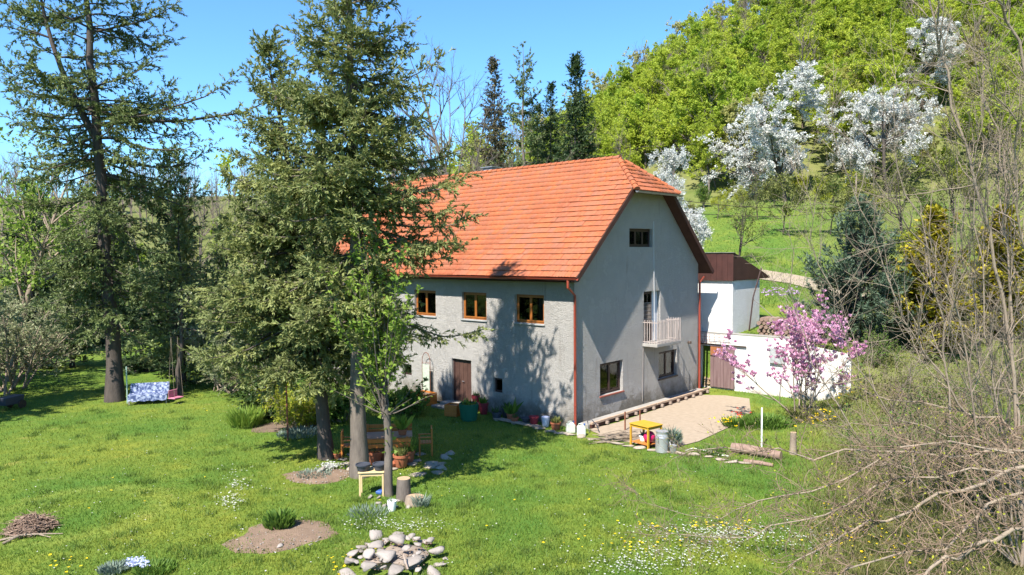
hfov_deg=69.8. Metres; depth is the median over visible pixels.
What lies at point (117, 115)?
conifer
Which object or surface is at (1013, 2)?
hillside tree
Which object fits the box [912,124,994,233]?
orchard tree
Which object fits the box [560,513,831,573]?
daisies
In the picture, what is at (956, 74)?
hillside tree
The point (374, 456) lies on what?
flower pot
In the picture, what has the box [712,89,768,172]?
hillside tree
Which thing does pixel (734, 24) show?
hillside tree
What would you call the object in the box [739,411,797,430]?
border plants
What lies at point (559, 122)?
hillside tree
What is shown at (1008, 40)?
hillside tree
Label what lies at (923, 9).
hillside tree
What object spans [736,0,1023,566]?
bare tree
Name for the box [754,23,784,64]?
hillside tree
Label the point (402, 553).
pebbles
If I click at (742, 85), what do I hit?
hillside tree
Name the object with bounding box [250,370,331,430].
forsythia
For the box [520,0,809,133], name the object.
wood
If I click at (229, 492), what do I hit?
daisies
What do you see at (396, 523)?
daisies
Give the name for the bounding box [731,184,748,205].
scrub bush
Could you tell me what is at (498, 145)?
spruce tree
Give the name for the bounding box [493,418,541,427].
plank bench
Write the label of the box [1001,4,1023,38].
hillside tree
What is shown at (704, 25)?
hillside tree
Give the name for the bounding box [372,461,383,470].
flower pot
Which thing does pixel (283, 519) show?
peony
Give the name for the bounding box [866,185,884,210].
scrub bush
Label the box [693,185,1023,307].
meadow grass
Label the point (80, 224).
bare tree
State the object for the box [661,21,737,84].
hillside tree
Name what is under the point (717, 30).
hillside tree
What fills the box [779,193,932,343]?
pine tree
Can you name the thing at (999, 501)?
brush pile
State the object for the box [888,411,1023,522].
thicket bush
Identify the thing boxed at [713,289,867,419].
magnolia
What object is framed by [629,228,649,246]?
window
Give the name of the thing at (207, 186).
bare wood
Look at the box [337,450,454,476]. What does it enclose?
flagstone patch
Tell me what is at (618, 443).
yard edging
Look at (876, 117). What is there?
cherry tree
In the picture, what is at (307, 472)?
bed plants
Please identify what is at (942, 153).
hillside tree
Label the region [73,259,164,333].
bush
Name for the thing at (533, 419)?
bucket
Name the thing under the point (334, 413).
shrub
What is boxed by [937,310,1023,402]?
thicket bush
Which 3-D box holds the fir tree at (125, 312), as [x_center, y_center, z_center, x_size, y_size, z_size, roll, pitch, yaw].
[-31.609,-1.177,58.200,6.691,13.584,6.646,0,3,19]
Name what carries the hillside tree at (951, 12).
on the lawn ground at (88, 369)
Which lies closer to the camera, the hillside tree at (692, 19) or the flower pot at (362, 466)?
the flower pot at (362, 466)
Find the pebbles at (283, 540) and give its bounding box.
[229,517,328,550]
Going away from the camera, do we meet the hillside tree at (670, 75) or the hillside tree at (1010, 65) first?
the hillside tree at (1010, 65)
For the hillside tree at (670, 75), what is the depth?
146.66 m
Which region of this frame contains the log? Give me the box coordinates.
[730,443,782,459]
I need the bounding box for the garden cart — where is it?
[0,394,25,407]
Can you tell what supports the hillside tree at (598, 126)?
on the lawn ground at (88, 369)
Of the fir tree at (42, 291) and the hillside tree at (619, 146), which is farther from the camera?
the hillside tree at (619, 146)
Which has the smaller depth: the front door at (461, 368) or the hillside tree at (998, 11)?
the front door at (461, 368)
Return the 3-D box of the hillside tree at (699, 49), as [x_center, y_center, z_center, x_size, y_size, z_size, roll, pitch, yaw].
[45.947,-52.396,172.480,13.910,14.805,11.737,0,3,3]
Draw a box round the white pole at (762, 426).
[761,408,762,446]
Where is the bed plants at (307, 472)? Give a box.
[296,467,331,478]
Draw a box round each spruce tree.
[470,55,516,171]
[490,41,551,167]
[525,103,551,163]
[528,81,569,164]
[548,50,604,162]
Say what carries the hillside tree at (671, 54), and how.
on the lawn ground at (88, 369)
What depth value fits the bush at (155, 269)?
81.64 m
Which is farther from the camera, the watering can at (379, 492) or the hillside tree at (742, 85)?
the hillside tree at (742, 85)
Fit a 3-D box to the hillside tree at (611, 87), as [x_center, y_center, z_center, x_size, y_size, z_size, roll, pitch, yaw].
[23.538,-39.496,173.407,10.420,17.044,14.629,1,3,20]
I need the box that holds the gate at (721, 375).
[710,345,734,388]
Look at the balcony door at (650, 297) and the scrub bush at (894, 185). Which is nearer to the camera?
the balcony door at (650, 297)
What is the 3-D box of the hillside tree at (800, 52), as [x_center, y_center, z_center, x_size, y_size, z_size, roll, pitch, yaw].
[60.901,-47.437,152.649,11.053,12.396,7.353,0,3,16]
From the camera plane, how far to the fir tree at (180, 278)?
38.34 m
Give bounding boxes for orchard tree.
[710,187,737,218]
[712,183,772,255]
[737,168,773,217]
[751,171,812,233]
[802,173,857,234]
[811,175,834,210]
[840,170,869,201]
[842,164,882,221]
[858,138,942,237]
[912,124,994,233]
[961,134,1023,214]
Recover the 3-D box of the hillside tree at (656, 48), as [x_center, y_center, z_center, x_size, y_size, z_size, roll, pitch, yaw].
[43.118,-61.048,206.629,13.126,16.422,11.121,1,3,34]
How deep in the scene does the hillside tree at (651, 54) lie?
200.89 m
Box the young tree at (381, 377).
[318,216,436,496]
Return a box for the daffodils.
[794,409,835,425]
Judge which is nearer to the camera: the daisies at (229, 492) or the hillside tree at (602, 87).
the daisies at (229, 492)
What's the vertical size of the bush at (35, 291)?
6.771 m
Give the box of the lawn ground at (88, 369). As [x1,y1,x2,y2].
[0,1,1023,574]
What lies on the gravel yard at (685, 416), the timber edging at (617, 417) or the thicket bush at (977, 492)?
the timber edging at (617, 417)
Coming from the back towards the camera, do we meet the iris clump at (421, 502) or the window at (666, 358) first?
the window at (666, 358)
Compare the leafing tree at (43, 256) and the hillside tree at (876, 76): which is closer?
the leafing tree at (43, 256)
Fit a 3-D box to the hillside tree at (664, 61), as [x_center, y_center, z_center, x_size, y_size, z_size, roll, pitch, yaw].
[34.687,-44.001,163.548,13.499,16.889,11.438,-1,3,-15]
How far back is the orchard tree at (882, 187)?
69.05 m
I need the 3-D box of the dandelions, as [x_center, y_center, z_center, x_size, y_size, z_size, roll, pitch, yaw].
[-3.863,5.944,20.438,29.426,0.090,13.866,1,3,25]
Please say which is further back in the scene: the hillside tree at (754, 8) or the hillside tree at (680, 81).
the hillside tree at (754, 8)
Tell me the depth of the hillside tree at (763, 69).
135.75 m
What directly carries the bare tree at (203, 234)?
on the lawn ground at (88, 369)
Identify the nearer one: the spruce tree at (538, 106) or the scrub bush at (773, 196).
the spruce tree at (538, 106)
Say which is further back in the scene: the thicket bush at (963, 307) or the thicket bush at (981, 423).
the thicket bush at (963, 307)
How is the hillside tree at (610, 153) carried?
on the lawn ground at (88, 369)
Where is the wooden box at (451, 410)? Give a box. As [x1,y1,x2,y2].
[444,403,459,416]
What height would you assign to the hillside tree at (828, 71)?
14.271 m
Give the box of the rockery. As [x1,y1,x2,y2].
[339,530,447,574]
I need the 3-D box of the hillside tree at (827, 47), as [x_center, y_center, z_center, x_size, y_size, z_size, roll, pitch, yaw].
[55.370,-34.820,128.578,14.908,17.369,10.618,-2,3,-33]
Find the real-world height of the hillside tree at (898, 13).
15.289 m
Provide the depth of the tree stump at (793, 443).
25.07 m
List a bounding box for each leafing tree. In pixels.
[22,239,51,271]
[89,233,148,272]
[151,221,207,266]
[201,217,236,280]
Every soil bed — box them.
[221,520,338,553]
[251,421,316,432]
[283,469,348,483]
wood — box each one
[0,103,578,238]
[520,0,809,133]
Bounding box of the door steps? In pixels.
[431,400,459,408]
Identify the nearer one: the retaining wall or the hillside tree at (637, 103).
the retaining wall
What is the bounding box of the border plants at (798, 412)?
[785,404,847,422]
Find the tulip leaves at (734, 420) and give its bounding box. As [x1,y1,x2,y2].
[719,414,757,428]
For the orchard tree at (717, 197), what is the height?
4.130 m
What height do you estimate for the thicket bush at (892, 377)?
2.663 m
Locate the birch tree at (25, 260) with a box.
[0,126,125,381]
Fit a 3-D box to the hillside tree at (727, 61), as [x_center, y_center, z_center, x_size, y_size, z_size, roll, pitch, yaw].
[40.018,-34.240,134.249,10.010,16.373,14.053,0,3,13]
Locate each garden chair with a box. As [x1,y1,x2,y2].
[341,429,349,458]
[418,425,432,456]
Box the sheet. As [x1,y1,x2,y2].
[127,382,169,404]
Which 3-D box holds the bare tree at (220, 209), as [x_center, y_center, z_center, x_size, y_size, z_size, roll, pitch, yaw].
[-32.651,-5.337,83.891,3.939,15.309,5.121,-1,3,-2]
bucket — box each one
[529,415,538,423]
[669,440,676,453]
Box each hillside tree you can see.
[519,115,559,158]
[525,132,562,157]
[543,131,571,162]
[544,107,563,124]
[558,101,578,126]
[561,118,600,160]
[569,131,640,161]
[572,105,606,138]
[578,93,607,114]
[580,96,609,121]
[582,106,613,135]
[588,80,618,101]
[589,82,617,122]
[591,89,613,99]
[591,136,641,162]
[594,128,644,167]
[595,85,636,135]
[600,88,653,163]
[600,105,634,150]
[603,61,632,104]
[604,76,623,114]
[607,107,660,159]
[607,121,637,160]
[613,92,688,168]
[615,47,670,110]
[619,78,657,140]
[622,60,653,91]
[630,81,706,173]
[636,64,663,92]
[643,89,672,130]
[644,66,686,94]
[646,68,701,160]
[647,47,668,62]
[647,50,688,103]
[648,33,688,65]
[648,42,687,70]
[652,39,679,50]
[652,95,702,159]
[655,56,700,150]
[659,61,710,95]
[660,66,695,109]
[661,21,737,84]
[662,62,744,171]
[666,19,688,47]
[667,31,703,60]
[673,33,710,61]
[679,30,744,95]
[682,72,758,141]
[683,124,734,194]
[684,26,702,44]
[685,12,717,49]
[685,113,723,186]
[686,38,737,64]
[688,83,726,142]
[694,26,709,38]
[696,46,714,86]
[698,43,769,96]
[703,23,711,39]
[705,19,731,49]
[706,15,763,73]
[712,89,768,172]
[713,23,730,32]
[716,6,736,30]
[717,57,756,139]
[721,4,765,44]
[723,0,759,38]
[727,61,791,96]
[730,24,783,73]
[733,0,756,28]
[734,16,753,47]
[735,17,761,34]
[739,1,750,19]
[740,0,756,31]
[744,36,814,128]
[748,65,803,111]
[750,28,800,66]
[750,44,770,63]
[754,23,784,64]
[755,0,783,28]
[759,3,785,38]
[760,94,795,172]
[766,0,806,54]
[766,6,805,56]
[768,50,809,94]
[778,0,823,27]
[783,23,847,83]
[783,53,799,81]
[787,65,839,141]
[790,25,823,64]
[791,11,821,127]
[794,0,845,54]
[797,0,860,50]
[798,40,859,134]
[800,0,870,50]
[801,0,865,25]
[804,59,867,134]
[805,70,854,169]
[807,0,825,17]
[814,37,843,64]
[821,86,897,156]
[825,0,891,90]
[832,52,910,134]
[834,0,909,56]
[840,21,896,91]
[840,48,865,84]
[843,0,880,25]
[848,24,901,100]
[857,56,914,103]
[861,1,899,33]
[870,0,910,32]
[871,5,896,44]
[877,21,924,98]
[889,141,928,182]
[891,15,971,83]
[892,0,924,32]
[897,60,938,113]
[899,0,927,41]
[900,0,965,32]
[910,0,944,38]
[911,129,940,169]
[927,136,963,174]
[928,25,983,79]
[931,52,982,105]
[935,75,1023,176]
[937,74,1006,155]
[940,112,960,141]
[946,0,984,31]
[948,71,969,113]
[949,0,1023,66]
[952,0,1012,9]
[952,41,1023,113]
[959,25,1000,70]
[962,1,1006,51]
[967,8,994,61]
[976,49,1023,112]
[977,0,1022,41]
[979,85,1022,154]
[981,23,1023,96]
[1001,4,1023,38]
[1008,0,1023,26]
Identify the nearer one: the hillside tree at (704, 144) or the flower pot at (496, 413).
the flower pot at (496, 413)
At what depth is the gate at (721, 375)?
37.05 m
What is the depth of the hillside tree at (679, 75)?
140.40 m
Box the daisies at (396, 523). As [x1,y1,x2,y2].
[344,510,458,531]
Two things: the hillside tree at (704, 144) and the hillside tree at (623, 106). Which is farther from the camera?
the hillside tree at (623, 106)
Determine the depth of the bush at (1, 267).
61.94 m
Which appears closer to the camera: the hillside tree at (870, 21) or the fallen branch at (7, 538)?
the fallen branch at (7, 538)
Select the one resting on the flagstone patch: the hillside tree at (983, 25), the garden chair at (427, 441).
the garden chair at (427, 441)
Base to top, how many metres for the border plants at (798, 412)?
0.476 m
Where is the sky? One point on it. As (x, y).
(217, 41)
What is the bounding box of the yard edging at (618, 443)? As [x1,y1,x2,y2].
[534,427,751,463]
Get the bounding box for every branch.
[0,533,62,541]
[2,534,20,543]
[743,459,773,466]
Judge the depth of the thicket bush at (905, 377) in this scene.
28.43 m
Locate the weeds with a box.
[238,531,292,552]
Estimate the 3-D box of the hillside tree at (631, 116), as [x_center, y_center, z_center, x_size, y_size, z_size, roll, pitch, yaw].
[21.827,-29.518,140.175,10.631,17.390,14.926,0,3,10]
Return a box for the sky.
[0,0,762,198]
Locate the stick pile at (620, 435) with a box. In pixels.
[589,429,640,443]
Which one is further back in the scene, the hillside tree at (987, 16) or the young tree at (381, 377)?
the hillside tree at (987, 16)
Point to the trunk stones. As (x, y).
(385, 505)
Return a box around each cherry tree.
[646,144,693,208]
[680,201,712,247]
[693,59,830,201]
[813,85,946,192]
[887,16,965,106]
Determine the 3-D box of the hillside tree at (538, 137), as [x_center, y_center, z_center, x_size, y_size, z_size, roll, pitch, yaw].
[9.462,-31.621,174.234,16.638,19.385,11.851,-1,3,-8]
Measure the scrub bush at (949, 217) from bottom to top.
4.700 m
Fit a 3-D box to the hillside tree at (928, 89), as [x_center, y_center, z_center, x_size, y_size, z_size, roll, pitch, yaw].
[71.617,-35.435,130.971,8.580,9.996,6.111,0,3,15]
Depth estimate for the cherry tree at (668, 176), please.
80.17 m
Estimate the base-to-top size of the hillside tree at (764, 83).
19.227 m
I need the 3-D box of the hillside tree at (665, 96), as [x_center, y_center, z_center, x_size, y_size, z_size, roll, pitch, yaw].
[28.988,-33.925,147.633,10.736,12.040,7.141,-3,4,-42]
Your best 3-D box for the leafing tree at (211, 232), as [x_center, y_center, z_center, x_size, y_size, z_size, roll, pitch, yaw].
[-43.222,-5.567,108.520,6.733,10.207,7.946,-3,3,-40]
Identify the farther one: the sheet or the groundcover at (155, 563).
the sheet
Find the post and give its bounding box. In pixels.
[126,367,127,403]
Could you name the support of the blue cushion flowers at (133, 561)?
on the lawn ground at (88, 369)
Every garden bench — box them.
[366,423,411,444]
[367,436,410,462]
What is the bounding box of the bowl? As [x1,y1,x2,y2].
[521,417,529,421]
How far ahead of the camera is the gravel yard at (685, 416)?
30.95 m
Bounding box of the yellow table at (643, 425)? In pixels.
[629,420,662,448]
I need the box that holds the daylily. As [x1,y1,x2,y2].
[223,402,265,427]
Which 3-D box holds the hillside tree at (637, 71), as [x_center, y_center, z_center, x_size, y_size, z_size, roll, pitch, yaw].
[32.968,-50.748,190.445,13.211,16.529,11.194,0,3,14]
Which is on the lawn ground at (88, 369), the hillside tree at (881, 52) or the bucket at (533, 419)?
the hillside tree at (881, 52)
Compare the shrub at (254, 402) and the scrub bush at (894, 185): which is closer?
the shrub at (254, 402)
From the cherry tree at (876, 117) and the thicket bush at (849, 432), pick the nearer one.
the thicket bush at (849, 432)
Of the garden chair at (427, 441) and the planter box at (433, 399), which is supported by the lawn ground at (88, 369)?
the planter box at (433, 399)
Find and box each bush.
[0,259,97,324]
[0,264,66,320]
[0,268,63,313]
[0,282,120,395]
[0,288,124,370]
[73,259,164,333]
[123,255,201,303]
[137,262,255,329]
[169,314,281,395]
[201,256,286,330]
[658,426,683,444]
[684,199,699,212]
[694,182,711,207]
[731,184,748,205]
[766,177,784,204]
[789,170,808,190]
[822,320,1003,415]
[822,397,972,475]
[827,175,844,202]
[828,324,905,368]
[836,361,1023,506]
[846,218,885,249]
[852,354,983,433]
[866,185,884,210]
[883,388,1004,459]
[886,174,902,193]
[886,275,1016,344]
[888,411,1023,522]
[894,221,919,265]
[908,341,1016,412]
[912,182,930,204]
[916,193,940,217]
[933,392,1012,463]
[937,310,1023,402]
[938,201,964,243]
[941,402,1023,472]
[948,164,968,189]
[959,174,984,208]
[963,214,993,256]
[967,159,988,187]
[1007,172,1023,196]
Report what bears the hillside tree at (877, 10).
on the lawn ground at (88, 369)
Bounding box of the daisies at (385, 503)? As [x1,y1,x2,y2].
[26,416,746,573]
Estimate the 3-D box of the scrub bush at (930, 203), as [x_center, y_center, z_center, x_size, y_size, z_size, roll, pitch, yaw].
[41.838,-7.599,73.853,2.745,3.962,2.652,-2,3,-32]
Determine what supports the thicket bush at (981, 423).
on the lawn ground at (88, 369)
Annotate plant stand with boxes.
[358,468,383,496]
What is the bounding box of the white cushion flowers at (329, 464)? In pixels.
[316,460,347,469]
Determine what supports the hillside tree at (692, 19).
on the lawn ground at (88, 369)
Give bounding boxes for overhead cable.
[680,197,841,207]
[684,209,839,216]
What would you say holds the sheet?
on the lawn ground at (88, 369)
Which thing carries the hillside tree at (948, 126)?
on the lawn ground at (88, 369)
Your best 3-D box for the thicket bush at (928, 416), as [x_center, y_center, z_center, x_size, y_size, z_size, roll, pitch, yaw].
[14.245,4.565,24.129,3.678,2.810,4.232,1,3,29]
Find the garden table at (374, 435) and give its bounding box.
[367,430,411,439]
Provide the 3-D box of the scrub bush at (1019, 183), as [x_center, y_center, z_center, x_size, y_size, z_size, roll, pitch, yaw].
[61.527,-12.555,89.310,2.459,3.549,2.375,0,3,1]
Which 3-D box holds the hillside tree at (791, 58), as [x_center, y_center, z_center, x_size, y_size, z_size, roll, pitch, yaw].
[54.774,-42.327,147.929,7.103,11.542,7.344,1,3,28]
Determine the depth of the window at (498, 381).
32.06 m
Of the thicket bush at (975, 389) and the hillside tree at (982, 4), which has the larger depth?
the hillside tree at (982, 4)
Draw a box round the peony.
[261,507,298,530]
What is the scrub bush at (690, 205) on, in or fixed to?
on the lawn ground at (88, 369)
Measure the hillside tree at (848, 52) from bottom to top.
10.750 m
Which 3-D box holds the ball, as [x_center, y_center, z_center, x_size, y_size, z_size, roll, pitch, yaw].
[4.904,5.324,26.201,0.409,0.420,0.415,2,4,42]
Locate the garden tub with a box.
[459,397,478,421]
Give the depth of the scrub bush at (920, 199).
87.51 m
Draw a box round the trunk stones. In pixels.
[368,494,410,508]
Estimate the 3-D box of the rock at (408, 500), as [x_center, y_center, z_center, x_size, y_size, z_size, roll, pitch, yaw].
[-2.704,5.935,20.445,0.621,0.275,0.606,2,4,42]
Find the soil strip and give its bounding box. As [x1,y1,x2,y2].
[127,353,189,372]
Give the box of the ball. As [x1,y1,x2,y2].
[644,431,654,442]
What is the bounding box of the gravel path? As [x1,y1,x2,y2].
[761,270,864,295]
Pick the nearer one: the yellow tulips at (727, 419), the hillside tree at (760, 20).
the yellow tulips at (727, 419)
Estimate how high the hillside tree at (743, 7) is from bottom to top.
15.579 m
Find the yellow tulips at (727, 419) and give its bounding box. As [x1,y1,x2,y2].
[709,414,740,425]
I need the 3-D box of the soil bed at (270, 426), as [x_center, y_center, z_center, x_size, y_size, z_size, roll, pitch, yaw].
[-9.215,5.601,29.740,2.324,0.075,2.620,2,4,42]
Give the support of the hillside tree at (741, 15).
on the lawn ground at (88, 369)
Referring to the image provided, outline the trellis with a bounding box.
[422,352,430,390]
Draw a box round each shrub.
[229,370,283,418]
[306,379,370,422]
[365,367,430,416]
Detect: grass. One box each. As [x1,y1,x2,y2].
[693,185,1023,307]
[767,258,1023,574]
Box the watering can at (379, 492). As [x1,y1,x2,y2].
[376,488,381,494]
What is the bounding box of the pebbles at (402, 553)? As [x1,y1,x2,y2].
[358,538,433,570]
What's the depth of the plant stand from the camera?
21.05 m
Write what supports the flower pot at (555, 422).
on the lawn ground at (88, 369)
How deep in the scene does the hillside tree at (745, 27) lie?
166.12 m
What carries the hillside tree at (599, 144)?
on the lawn ground at (88, 369)
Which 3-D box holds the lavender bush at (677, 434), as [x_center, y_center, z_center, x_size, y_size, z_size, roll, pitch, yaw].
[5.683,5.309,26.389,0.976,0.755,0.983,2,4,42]
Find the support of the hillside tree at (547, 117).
on the lawn ground at (88, 369)
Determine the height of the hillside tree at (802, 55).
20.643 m
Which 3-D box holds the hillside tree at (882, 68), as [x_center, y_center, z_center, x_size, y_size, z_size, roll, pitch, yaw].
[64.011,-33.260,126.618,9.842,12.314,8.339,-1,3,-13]
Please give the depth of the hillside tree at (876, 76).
116.96 m
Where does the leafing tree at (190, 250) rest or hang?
on the lawn ground at (88, 369)
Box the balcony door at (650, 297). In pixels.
[644,291,656,340]
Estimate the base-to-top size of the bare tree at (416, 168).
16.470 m
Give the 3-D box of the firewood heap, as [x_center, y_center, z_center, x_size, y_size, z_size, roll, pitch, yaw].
[10.148,4.825,37.881,0.604,0.480,0.488,2,4,42]
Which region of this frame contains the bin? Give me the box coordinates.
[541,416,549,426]
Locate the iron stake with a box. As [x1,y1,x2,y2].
[624,412,625,429]
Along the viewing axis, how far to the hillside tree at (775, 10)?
181.06 m
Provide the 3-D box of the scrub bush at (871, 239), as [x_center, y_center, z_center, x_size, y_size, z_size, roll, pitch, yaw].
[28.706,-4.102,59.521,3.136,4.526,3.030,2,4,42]
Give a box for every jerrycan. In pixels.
[566,421,575,432]
[577,423,585,435]
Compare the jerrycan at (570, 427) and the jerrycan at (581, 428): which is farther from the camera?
the jerrycan at (570, 427)
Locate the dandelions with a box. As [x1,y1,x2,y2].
[13,410,952,573]
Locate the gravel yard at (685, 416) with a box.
[588,395,750,447]
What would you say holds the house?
on the lawn ground at (88, 369)
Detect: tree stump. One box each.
[396,476,410,502]
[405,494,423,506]
[789,432,796,454]
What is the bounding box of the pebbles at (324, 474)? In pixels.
[289,466,348,484]
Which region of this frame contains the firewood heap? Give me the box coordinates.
[703,376,710,386]
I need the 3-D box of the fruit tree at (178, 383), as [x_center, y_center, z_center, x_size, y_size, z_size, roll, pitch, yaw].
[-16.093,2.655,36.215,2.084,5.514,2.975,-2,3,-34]
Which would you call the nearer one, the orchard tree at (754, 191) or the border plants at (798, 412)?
the border plants at (798, 412)
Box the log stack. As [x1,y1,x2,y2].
[757,316,822,338]
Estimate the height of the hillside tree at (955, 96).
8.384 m
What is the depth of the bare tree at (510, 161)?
61.99 m
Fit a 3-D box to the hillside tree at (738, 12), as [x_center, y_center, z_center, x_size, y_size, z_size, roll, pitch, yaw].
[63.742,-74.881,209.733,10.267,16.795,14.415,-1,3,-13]
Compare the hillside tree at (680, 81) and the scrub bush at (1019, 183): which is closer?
the scrub bush at (1019, 183)
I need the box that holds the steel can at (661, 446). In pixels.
[655,430,668,453]
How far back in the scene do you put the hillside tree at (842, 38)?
145.41 m
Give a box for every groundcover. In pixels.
[96,559,130,574]
[131,556,177,574]
[696,444,729,455]
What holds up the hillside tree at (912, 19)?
on the lawn ground at (88, 369)
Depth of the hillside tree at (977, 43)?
146.43 m
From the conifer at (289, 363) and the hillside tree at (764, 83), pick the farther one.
the hillside tree at (764, 83)
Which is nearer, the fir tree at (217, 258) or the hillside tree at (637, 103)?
the fir tree at (217, 258)
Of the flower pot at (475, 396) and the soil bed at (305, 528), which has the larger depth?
the flower pot at (475, 396)
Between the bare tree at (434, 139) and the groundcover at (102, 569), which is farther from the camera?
the bare tree at (434, 139)
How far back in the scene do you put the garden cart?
33.52 m
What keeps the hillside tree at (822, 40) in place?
on the lawn ground at (88, 369)
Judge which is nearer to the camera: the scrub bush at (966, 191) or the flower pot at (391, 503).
the flower pot at (391, 503)
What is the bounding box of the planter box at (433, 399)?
[421,390,436,405]
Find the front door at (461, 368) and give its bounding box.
[453,358,471,400]
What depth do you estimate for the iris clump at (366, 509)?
19.63 m
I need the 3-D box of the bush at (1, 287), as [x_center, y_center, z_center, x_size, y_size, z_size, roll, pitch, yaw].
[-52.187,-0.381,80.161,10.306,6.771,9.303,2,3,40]
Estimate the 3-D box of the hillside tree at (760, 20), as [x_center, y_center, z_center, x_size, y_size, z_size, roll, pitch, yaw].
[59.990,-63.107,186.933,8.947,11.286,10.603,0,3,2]
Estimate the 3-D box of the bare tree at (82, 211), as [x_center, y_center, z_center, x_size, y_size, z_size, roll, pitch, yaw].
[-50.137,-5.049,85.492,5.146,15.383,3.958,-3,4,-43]
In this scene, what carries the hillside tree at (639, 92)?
on the lawn ground at (88, 369)
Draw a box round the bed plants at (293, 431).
[276,424,316,439]
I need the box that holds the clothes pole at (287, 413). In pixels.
[285,382,288,440]
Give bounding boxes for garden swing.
[168,337,183,398]
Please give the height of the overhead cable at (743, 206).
4.454 m
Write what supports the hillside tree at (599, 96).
on the lawn ground at (88, 369)
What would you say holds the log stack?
on the lawn ground at (88, 369)
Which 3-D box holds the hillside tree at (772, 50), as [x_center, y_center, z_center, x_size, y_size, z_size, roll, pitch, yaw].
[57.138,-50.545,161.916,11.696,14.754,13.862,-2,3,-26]
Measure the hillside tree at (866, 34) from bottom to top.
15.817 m
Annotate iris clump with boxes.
[346,502,389,520]
[410,491,431,507]
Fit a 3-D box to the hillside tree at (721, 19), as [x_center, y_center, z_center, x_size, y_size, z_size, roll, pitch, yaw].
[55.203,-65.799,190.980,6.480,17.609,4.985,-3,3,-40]
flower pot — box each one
[333,449,340,459]
[355,462,370,471]
[368,448,382,464]
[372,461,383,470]
[387,497,396,511]
[392,413,414,435]
[393,445,408,467]
[400,435,417,461]
[471,391,479,410]
[478,396,488,414]
[492,405,501,419]
[501,401,510,417]
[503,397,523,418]
[510,413,518,421]
[550,415,562,429]
[639,431,644,440]
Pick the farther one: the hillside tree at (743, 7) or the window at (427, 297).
the hillside tree at (743, 7)
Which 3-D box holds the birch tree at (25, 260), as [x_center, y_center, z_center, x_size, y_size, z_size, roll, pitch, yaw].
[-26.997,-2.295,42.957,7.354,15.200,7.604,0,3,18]
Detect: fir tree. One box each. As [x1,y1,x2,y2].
[0,170,84,357]
[34,210,104,368]
[75,192,151,347]
[101,139,218,374]
[138,199,224,387]
[194,213,263,381]
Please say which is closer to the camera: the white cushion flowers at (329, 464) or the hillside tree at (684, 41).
the white cushion flowers at (329, 464)
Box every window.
[405,364,411,374]
[416,290,436,317]
[460,292,486,321]
[495,378,501,391]
[513,294,544,325]
[599,360,624,397]
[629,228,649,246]
[658,349,677,380]
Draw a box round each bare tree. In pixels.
[0,179,70,294]
[45,190,96,281]
[75,181,91,235]
[113,197,139,265]
[187,193,224,294]
[203,175,242,270]
[367,2,499,180]
[393,155,448,176]
[421,144,516,173]
[463,148,531,171]
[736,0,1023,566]
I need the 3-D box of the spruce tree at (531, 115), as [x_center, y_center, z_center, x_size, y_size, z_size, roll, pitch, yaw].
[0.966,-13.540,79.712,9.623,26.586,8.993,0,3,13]
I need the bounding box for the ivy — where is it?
[285,240,335,396]
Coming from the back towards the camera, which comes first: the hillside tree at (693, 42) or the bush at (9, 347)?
the hillside tree at (693, 42)
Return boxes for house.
[328,155,713,428]
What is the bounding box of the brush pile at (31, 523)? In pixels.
[0,508,60,538]
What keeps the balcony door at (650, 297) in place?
in the house
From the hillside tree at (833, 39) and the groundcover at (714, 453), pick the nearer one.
the groundcover at (714, 453)
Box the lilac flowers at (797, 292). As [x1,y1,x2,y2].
[761,286,799,295]
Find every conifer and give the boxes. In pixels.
[0,0,301,402]
[175,27,420,460]
[243,0,495,478]
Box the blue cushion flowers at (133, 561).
[125,555,150,566]
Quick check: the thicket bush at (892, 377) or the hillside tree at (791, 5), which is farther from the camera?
the hillside tree at (791, 5)
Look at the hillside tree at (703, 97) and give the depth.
126.54 m
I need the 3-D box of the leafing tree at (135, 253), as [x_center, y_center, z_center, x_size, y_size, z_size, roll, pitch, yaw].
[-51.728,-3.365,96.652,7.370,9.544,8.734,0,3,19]
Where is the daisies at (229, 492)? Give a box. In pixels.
[215,466,252,510]
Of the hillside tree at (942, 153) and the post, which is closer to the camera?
the post
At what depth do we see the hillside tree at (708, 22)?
189.04 m
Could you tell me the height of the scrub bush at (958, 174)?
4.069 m
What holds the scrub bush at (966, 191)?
on the lawn ground at (88, 369)
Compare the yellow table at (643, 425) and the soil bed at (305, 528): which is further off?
the yellow table at (643, 425)
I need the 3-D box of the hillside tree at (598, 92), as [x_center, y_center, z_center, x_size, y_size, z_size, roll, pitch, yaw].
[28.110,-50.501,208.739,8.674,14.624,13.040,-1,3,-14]
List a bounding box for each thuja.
[875,204,989,355]
[962,204,1023,338]
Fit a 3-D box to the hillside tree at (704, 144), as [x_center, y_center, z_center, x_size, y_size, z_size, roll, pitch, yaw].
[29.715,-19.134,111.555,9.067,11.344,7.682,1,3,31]
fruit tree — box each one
[160,286,210,395]
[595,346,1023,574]
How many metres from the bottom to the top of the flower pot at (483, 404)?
0.848 m
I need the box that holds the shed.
[698,252,771,334]
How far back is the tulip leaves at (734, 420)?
28.99 m
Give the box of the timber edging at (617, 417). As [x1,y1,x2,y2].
[590,387,709,427]
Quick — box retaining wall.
[700,331,850,400]
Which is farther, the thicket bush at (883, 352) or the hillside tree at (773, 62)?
the hillside tree at (773, 62)

